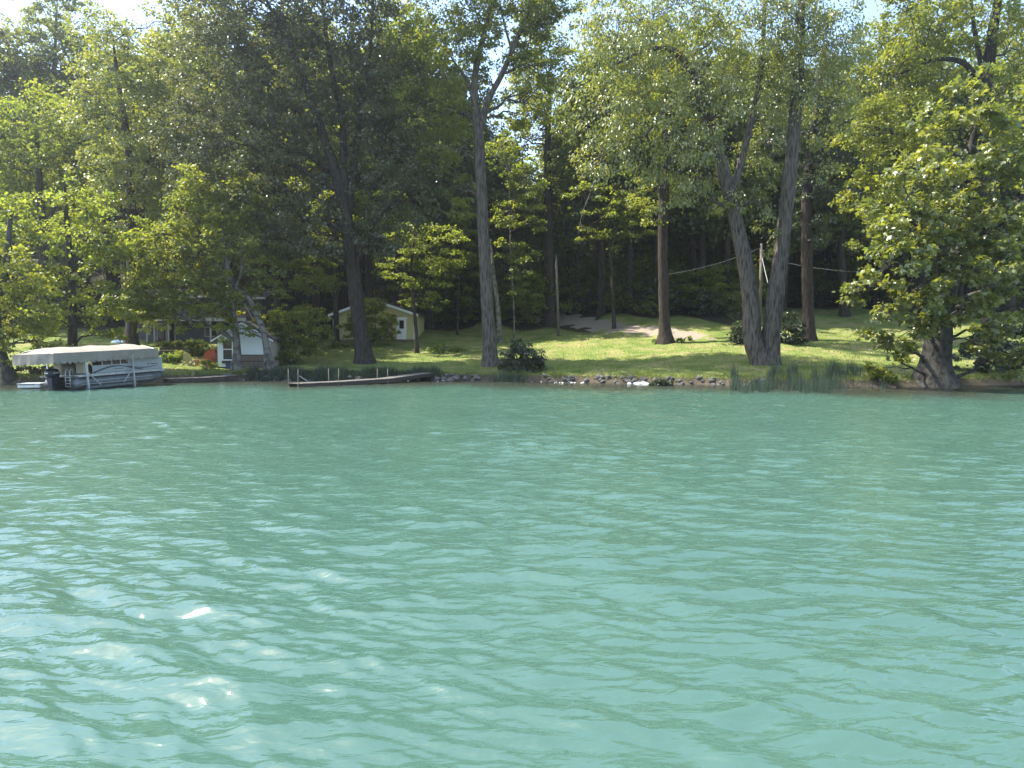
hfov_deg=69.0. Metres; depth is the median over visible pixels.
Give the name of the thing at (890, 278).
tree
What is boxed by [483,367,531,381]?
reed clump
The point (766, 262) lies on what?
tree
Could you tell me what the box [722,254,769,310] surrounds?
tree
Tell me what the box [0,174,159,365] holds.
tree
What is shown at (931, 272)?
tree
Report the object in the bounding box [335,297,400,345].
bush
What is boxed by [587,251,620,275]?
tree
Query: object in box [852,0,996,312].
tree
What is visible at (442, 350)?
weed patch
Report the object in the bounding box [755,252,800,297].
tree
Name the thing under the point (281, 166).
tree
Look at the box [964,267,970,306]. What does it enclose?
tree
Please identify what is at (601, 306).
tree
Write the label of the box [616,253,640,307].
tree
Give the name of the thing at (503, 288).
tree
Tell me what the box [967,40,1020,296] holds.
tree
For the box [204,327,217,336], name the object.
window
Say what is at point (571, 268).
tree
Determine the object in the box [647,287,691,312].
bush
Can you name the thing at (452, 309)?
tree
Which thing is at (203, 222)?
tree
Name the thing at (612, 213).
tree
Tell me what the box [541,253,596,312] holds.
tree
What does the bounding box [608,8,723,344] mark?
tree
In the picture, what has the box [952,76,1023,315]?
tree
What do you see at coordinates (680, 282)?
bush
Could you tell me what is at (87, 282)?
tree
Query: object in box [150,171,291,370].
tree
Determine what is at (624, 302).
bush
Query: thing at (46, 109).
tree
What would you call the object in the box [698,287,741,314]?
bush
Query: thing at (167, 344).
plant
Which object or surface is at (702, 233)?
tree
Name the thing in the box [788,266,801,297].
tree
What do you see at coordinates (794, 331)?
bush
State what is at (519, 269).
tree
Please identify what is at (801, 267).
tree
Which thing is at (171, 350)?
retaining wall
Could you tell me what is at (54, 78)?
tree
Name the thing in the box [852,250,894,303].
tree
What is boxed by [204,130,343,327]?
tree
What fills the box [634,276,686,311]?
bush
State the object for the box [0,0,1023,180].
sky
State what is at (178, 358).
plant
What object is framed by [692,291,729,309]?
bush
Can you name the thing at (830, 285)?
tree
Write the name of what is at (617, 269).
tree
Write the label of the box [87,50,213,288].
tree
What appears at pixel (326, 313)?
bush
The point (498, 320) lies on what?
snag
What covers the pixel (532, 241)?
tree
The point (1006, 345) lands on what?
bush
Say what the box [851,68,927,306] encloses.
tree
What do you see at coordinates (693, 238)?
tree
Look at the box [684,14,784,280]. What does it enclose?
tree
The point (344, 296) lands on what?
tree
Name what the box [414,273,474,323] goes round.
tree
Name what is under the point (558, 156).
tree
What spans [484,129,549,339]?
tree
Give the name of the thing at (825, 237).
tree
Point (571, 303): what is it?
bush
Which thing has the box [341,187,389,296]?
tree
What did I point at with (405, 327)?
cabin
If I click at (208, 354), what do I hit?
garden chair
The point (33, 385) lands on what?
dock section
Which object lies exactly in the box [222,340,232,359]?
window
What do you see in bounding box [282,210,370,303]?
tree
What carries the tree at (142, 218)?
on the ground at (627, 324)
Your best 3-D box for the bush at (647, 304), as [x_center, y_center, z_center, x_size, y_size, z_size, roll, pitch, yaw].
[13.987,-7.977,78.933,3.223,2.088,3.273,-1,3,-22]
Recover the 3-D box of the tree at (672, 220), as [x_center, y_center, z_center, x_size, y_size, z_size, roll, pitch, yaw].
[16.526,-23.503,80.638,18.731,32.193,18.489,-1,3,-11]
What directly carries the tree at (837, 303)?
on the ground at (627, 324)
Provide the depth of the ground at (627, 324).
63.92 m
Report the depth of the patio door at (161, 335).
67.85 m
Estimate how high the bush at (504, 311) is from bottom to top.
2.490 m
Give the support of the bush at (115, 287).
on the ground at (627, 324)
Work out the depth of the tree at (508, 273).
89.13 m
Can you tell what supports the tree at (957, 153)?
on the ground at (627, 324)
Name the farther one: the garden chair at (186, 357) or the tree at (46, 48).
the tree at (46, 48)
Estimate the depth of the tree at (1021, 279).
91.95 m
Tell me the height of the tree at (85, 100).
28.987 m
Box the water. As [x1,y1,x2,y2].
[0,380,1023,767]
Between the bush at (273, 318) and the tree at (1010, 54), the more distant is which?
the tree at (1010, 54)
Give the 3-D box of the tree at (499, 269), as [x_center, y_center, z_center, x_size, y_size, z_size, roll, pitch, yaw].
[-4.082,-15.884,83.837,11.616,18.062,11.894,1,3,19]
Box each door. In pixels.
[156,323,175,340]
[398,319,404,338]
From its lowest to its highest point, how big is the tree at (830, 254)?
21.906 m
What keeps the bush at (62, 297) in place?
on the ground at (627, 324)
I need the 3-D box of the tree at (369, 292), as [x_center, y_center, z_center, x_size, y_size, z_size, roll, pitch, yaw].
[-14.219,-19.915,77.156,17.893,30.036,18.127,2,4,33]
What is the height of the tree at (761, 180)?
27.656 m
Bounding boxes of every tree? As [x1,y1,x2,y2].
[0,0,102,288]
[0,13,48,260]
[0,66,59,248]
[0,77,112,336]
[0,93,148,323]
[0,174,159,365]
[0,218,76,382]
[1,98,57,311]
[2,207,36,279]
[7,27,109,291]
[13,95,56,260]
[14,87,108,296]
[21,82,144,297]
[38,48,158,283]
[51,0,232,345]
[78,35,120,288]
[81,53,209,288]
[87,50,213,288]
[90,66,157,288]
[107,159,265,370]
[108,1,256,287]
[122,178,205,288]
[138,0,449,364]
[146,89,287,288]
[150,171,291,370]
[172,2,361,299]
[187,256,243,288]
[198,0,352,323]
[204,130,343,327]
[223,135,328,288]
[233,0,397,335]
[233,264,257,288]
[251,255,286,277]
[257,47,403,309]
[272,263,332,314]
[280,70,415,344]
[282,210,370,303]
[300,40,445,298]
[309,291,340,307]
[323,238,390,286]
[323,272,364,312]
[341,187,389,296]
[342,0,481,307]
[353,51,509,327]
[368,0,587,366]
[371,237,438,275]
[373,208,470,352]
[380,268,420,307]
[381,278,425,308]
[383,253,425,304]
[401,275,443,317]
[413,252,450,290]
[414,64,525,323]
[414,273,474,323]
[423,205,479,334]
[436,266,495,316]
[437,156,522,316]
[441,278,475,322]
[443,132,520,246]
[447,111,511,183]
[461,277,507,316]
[475,274,520,318]
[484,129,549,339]
[486,156,533,281]
[487,0,608,325]
[491,180,560,287]
[493,269,555,325]
[494,261,529,302]
[496,249,559,286]
[500,271,571,324]
[504,136,529,179]
[507,104,646,313]
[508,251,570,313]
[527,25,660,315]
[527,135,560,192]
[532,94,618,256]
[537,175,596,313]
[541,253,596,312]
[547,0,882,365]
[558,246,595,292]
[560,169,658,328]
[564,54,704,298]
[564,241,612,285]
[574,60,694,312]
[580,263,614,308]
[581,249,639,308]
[582,14,741,311]
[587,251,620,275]
[605,198,670,255]
[605,244,669,305]
[606,224,687,281]
[607,260,639,306]
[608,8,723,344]
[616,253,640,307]
[619,236,683,273]
[644,67,770,284]
[645,235,732,280]
[646,267,693,311]
[647,233,719,287]
[655,67,766,309]
[671,237,735,281]
[673,48,787,312]
[682,268,733,312]
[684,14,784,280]
[687,74,804,263]
[691,261,740,312]
[697,242,738,285]
[706,233,770,281]
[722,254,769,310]
[729,38,811,250]
[731,271,741,308]
[739,77,860,312]
[741,259,771,303]
[743,62,835,306]
[746,38,899,340]
[753,86,867,306]
[753,249,800,286]
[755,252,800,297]
[756,247,819,272]
[759,243,818,296]
[769,75,905,294]
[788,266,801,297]
[792,264,838,304]
[793,256,819,278]
[800,103,905,316]
[801,38,892,306]
[813,206,861,306]
[813,243,880,306]
[815,264,862,305]
[816,125,901,265]
[824,0,1023,354]
[831,59,1023,386]
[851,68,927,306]
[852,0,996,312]
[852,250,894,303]
[866,110,945,312]
[870,136,961,315]
[878,256,930,303]
[879,54,1021,315]
[880,251,935,299]
[916,197,1000,315]
[947,65,1023,312]
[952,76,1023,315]
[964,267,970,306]
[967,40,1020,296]
[973,24,1023,309]
[1000,257,1023,302]
[1001,144,1023,266]
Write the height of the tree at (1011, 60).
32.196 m
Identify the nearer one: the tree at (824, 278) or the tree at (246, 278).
the tree at (246, 278)
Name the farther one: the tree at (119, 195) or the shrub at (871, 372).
the tree at (119, 195)
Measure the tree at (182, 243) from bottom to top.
15.487 m
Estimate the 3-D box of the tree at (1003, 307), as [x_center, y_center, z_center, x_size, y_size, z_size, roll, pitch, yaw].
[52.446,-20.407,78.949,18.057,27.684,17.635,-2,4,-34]
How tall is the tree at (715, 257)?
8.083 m
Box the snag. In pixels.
[490,239,503,342]
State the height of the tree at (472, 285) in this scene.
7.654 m
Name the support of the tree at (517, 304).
on the ground at (627, 324)
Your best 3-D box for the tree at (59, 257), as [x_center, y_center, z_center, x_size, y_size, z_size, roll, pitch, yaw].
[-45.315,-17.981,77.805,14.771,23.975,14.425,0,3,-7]
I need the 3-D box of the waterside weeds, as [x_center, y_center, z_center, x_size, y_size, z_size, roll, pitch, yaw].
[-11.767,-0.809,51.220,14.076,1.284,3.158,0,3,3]
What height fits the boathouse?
3.920 m
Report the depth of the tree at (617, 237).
91.00 m
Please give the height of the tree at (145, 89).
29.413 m
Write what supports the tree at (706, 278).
on the ground at (627, 324)
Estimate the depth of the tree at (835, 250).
95.85 m
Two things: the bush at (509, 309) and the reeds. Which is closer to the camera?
the reeds
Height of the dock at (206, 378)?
1.729 m
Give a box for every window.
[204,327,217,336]
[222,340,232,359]
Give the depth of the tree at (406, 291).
80.76 m
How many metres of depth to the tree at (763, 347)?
48.77 m
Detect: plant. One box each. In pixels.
[19,365,52,374]
[156,341,175,347]
[159,352,175,362]
[171,339,192,347]
[171,354,185,362]
[174,350,191,358]
[185,338,209,346]
[185,346,204,355]
[194,343,210,355]
[198,359,218,368]
[320,341,353,348]
[648,377,674,385]
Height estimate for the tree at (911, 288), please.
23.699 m
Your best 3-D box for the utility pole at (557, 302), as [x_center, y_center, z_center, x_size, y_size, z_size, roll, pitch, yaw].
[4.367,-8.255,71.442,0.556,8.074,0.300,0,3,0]
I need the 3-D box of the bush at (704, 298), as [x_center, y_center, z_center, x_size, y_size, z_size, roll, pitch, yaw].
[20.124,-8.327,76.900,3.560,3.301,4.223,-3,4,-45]
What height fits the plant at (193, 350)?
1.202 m
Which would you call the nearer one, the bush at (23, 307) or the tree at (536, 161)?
the bush at (23, 307)
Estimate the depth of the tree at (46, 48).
84.69 m
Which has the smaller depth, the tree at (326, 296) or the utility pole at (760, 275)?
the utility pole at (760, 275)
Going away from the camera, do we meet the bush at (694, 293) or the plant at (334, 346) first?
the plant at (334, 346)
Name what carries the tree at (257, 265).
on the ground at (627, 324)
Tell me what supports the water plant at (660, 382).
in the water
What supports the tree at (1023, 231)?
on the ground at (627, 324)
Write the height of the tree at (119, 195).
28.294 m
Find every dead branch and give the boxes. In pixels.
[578,150,604,235]
[581,134,634,174]
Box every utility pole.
[555,255,559,335]
[759,244,762,326]
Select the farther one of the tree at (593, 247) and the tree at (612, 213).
the tree at (593, 247)
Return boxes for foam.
[627,382,648,383]
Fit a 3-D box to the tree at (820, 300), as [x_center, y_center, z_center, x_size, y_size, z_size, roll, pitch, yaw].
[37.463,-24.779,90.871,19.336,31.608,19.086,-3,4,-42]
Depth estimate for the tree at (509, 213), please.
85.46 m
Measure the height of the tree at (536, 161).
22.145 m
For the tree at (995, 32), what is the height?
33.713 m
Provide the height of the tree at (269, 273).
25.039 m
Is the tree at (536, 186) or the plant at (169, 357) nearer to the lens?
the plant at (169, 357)
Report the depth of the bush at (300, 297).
79.10 m
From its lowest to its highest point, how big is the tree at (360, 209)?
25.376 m
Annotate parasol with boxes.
[111,339,122,342]
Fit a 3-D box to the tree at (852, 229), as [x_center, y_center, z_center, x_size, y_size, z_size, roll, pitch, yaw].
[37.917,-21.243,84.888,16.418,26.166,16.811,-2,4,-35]
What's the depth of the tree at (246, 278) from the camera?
78.88 m
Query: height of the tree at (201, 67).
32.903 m
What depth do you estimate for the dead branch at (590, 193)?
48.39 m
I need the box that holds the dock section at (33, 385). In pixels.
[18,378,44,388]
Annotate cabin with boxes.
[328,302,427,341]
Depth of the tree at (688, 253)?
86.70 m
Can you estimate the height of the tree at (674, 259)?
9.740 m
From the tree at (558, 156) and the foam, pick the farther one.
the tree at (558, 156)
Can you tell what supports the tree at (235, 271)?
on the ground at (627, 324)
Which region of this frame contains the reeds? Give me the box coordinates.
[729,355,888,393]
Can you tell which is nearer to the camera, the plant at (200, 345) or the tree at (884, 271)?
the plant at (200, 345)
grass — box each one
[16,367,1022,383]
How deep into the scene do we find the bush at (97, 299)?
81.75 m
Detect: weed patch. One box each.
[425,341,467,352]
[651,336,692,342]
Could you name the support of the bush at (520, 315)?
on the ground at (627, 324)
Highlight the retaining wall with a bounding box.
[159,348,190,354]
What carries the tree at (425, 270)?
on the ground at (627, 324)
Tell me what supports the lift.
in the water
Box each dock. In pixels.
[163,368,237,382]
[288,368,432,386]
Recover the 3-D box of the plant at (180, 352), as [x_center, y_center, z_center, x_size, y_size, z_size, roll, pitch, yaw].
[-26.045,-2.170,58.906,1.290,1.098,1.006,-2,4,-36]
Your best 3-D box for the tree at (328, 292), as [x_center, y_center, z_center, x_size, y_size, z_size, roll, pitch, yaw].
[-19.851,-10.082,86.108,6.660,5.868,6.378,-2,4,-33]
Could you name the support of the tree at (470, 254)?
on the ground at (627, 324)
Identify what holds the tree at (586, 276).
on the ground at (627, 324)
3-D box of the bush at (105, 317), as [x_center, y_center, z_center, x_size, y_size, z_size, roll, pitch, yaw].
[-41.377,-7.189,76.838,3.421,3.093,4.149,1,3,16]
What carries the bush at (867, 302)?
on the ground at (627, 324)
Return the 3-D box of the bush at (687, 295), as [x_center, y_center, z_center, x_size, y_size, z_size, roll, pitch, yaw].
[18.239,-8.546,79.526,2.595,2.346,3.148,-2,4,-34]
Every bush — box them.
[1,301,33,322]
[18,305,50,317]
[38,287,91,324]
[66,295,105,309]
[78,301,100,323]
[81,285,100,297]
[87,301,121,325]
[102,286,123,299]
[250,305,334,365]
[291,284,332,317]
[309,296,340,323]
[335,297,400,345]
[416,309,442,324]
[433,299,454,321]
[464,297,494,321]
[494,303,526,320]
[494,305,506,322]
[495,337,547,373]
[507,302,544,322]
[559,299,584,314]
[601,293,627,313]
[615,295,646,314]
[628,299,658,315]
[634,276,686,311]
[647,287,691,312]
[670,293,694,312]
[675,277,696,290]
[684,288,727,315]
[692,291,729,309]
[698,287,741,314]
[726,321,743,343]
[781,310,810,345]
[788,287,801,304]
[830,278,837,303]
[855,285,883,304]
[880,293,892,303]
[952,323,1023,374]
[1016,289,1023,303]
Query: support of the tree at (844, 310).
on the ground at (627, 324)
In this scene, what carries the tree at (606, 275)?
on the ground at (627, 324)
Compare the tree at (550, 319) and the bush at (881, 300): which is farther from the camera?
the bush at (881, 300)
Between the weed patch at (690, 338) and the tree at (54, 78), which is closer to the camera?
the weed patch at (690, 338)
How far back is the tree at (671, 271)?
79.67 m
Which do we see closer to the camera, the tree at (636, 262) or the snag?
the snag
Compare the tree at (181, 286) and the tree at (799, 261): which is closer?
the tree at (181, 286)
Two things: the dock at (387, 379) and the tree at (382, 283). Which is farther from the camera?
the tree at (382, 283)
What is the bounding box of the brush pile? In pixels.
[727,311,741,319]
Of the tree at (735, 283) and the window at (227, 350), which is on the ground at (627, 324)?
the tree at (735, 283)
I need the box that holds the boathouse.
[211,321,295,368]
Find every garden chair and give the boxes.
[182,352,197,364]
[203,350,214,362]
[209,348,217,361]
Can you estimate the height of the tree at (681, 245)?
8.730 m
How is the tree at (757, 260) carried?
on the ground at (627, 324)
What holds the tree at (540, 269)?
on the ground at (627, 324)
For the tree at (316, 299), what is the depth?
72.35 m
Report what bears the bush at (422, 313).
on the ground at (627, 324)
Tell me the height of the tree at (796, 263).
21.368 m
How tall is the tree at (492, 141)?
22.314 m
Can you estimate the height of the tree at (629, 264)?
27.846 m
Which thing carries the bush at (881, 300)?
on the ground at (627, 324)
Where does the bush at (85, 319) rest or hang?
on the ground at (627, 324)
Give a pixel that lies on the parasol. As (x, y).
(117, 341)
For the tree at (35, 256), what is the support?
on the ground at (627, 324)
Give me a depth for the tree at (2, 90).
77.25 m
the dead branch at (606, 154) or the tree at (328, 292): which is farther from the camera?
the tree at (328, 292)
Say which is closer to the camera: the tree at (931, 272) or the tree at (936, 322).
the tree at (936, 322)
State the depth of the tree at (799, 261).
98.56 m
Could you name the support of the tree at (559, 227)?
on the ground at (627, 324)
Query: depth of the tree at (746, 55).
80.75 m
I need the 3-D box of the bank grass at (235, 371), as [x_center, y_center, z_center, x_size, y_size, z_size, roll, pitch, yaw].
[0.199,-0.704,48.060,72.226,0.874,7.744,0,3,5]
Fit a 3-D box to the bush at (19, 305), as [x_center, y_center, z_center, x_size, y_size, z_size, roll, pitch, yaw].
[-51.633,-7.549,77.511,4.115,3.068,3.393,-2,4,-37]
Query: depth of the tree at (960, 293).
80.85 m
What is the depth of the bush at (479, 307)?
82.55 m
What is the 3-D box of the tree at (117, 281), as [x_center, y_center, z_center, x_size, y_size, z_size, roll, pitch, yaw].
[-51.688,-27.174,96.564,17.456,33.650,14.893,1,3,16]
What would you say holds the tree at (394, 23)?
on the ground at (627, 324)
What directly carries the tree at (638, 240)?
on the ground at (627, 324)
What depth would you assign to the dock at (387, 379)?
45.73 m
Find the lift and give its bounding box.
[12,344,158,388]
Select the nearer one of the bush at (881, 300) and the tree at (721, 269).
the tree at (721, 269)
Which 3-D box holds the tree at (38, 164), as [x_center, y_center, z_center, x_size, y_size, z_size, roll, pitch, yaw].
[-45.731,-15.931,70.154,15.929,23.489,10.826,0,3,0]
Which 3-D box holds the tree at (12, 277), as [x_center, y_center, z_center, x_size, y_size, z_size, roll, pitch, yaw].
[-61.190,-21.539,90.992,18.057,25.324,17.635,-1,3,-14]
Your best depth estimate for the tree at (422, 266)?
63.45 m
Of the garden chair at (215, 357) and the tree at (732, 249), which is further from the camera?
the tree at (732, 249)
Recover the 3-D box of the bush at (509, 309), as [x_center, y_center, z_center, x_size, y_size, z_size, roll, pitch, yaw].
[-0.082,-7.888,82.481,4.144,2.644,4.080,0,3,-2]
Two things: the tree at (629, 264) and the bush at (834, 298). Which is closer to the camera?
the tree at (629, 264)
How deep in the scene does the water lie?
7.74 m
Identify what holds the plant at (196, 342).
on the ground at (627, 324)
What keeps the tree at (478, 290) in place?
on the ground at (627, 324)
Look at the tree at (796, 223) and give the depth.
87.85 m
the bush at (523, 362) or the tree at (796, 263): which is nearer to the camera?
the bush at (523, 362)
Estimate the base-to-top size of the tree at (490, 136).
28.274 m
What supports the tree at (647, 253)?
on the ground at (627, 324)
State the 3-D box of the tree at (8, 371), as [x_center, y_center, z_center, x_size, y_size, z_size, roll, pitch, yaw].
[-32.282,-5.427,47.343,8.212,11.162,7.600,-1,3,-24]
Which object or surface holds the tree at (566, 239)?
on the ground at (627, 324)
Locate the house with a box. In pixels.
[124,289,294,341]
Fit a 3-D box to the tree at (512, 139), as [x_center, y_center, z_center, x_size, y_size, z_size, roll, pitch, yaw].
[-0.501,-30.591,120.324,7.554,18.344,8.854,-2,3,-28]
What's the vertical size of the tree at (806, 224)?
26.611 m
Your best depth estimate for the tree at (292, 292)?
76.51 m
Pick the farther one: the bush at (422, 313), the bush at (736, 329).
the bush at (422, 313)
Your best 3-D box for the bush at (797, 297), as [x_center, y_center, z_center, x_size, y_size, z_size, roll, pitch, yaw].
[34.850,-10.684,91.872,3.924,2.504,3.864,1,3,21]
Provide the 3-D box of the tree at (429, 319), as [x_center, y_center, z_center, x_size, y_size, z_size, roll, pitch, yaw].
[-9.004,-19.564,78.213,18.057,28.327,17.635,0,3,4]
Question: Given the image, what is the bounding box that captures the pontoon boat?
[40,357,164,389]
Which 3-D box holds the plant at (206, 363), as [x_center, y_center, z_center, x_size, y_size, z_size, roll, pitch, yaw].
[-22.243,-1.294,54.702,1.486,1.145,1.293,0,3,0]
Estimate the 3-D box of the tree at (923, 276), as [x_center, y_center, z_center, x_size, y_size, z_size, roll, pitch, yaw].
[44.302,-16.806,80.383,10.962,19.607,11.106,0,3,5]
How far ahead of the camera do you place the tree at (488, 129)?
94.20 m
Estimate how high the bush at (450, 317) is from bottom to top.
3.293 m
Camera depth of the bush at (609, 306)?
80.97 m
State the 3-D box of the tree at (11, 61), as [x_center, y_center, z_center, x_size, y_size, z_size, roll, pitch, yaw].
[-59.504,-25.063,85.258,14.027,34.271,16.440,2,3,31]
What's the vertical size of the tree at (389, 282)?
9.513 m
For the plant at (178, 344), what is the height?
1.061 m
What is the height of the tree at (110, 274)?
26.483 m
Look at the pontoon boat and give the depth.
42.49 m
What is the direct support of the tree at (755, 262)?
on the ground at (627, 324)
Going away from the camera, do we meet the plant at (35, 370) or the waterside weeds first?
the plant at (35, 370)
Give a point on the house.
(203, 333)
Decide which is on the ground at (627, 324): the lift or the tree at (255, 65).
the tree at (255, 65)
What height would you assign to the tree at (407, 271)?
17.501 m
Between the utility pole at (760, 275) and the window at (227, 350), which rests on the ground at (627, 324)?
the utility pole at (760, 275)
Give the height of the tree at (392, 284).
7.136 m
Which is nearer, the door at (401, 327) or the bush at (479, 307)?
the door at (401, 327)
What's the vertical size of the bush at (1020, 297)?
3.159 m
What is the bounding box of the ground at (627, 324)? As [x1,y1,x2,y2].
[1,198,1023,387]
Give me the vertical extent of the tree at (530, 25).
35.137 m
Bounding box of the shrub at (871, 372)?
[864,361,899,382]
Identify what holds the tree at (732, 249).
on the ground at (627, 324)
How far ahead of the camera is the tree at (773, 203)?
83.26 m
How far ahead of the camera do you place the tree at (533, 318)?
77.28 m
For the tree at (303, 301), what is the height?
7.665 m
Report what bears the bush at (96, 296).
on the ground at (627, 324)
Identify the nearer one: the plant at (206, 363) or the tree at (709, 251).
the plant at (206, 363)

